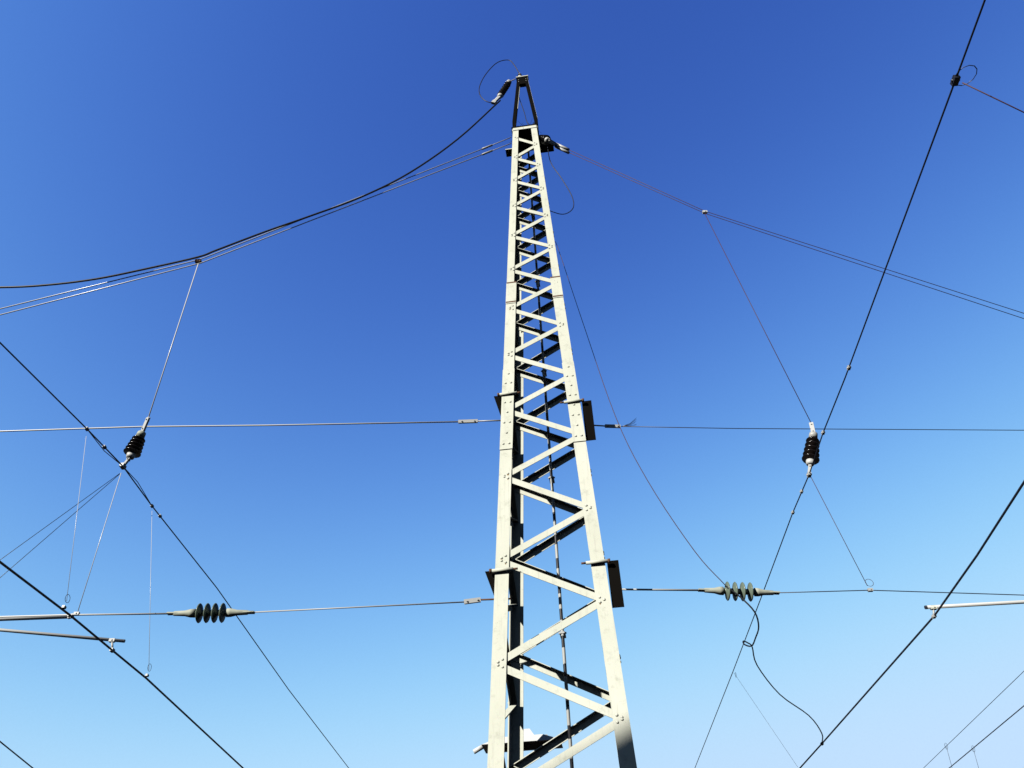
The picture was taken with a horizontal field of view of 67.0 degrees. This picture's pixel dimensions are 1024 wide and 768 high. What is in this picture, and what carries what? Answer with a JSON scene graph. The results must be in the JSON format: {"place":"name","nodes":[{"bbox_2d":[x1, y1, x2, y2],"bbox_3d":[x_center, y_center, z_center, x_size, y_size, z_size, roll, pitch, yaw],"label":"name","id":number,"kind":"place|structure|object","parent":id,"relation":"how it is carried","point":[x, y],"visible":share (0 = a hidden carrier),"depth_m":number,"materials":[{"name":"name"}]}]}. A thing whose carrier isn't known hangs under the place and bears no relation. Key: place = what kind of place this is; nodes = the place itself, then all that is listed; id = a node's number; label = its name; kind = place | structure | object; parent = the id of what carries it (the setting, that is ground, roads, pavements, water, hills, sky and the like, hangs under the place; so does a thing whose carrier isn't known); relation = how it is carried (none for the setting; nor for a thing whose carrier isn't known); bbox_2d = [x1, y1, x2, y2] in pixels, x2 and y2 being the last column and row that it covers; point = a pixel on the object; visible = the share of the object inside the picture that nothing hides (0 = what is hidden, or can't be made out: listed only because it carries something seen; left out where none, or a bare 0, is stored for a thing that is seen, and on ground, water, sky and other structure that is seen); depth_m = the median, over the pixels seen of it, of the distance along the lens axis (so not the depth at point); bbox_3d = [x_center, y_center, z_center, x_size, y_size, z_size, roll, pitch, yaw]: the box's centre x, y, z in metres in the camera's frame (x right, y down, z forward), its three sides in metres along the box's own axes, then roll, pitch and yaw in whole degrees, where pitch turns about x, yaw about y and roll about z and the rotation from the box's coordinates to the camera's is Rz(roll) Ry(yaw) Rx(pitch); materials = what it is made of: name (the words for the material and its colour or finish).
{"place":"outdoors","nodes":[
{"label":"outdoors","id":0,"kind":"place"},
{"bbox_2d":[0,0,1023,767],"label":"sky","id":1,"kind":"structure","parent":0,"point":[135,134],"materials":[{"name":"blue"}]},
{"label":"ground","id":2,"kind":"structure","parent":0,"visible":0},
{"bbox_2d":[485,75,636,767],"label":"lattice mast","id":3,"kind":"object","parent":2,"relation":"on","point":[510,660],"visible":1,"depth_m":10.18,"materials":[{"name":"metal"}]},
{"bbox_2d":[0,100,510,622],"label":"cross span","id":4,"kind":"object","parent":3,"relation":"attached to","point":[134,448],"visible":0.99,"depth_m":11.37,"materials":[{"name":"silver metal"}]},
{"bbox_2d":[473,729,562,753],"bbox_3d":[0.111,4.673,9.960,1.123,0.322,1.074,-7,-43,5],"label":"bracket","id":5,"kind":"object","parent":3,"relation":"attached to","point":[532,741],"visible":0.56,"depth_m":9.65,"materials":[{"name":"white metal"}]},
{"bbox_2d":[479,60,573,214],"bbox_3d":[0.199,-5.708,17.267,1.916,6.803,0.174,0,-43,-2],"label":"jumper wire","id":6,"kind":"object","parent":3,"relation":"attached to","point":[503,90],"visible":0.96,"depth_m":18.24,"materials":[{"name":"black metal"}]},
{"bbox_2d":[527,152,573,767],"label":"switch rod","id":7,"kind":"object","parent":3,"relation":"attached to","point":[562,633],"visible":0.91,"depth_m":10.95,"materials":[{"name":"grey metal"}]},
{"bbox_2d":[538,135,1023,601],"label":"cross span","id":8,"kind":"object","parent":3,"relation":"attached to","point":[811,444],"visible":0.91,"depth_m":11.22,"materials":[{"name":"grey metal"}]},
{"bbox_2d":[0,0,1023,767],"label":"catenary wires","id":9,"kind":"object","parent":8,"relation":"attached to","point":[808,474],"visible":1,"depth_m":9.50,"materials":[{"name":"black metal"}]}
]}

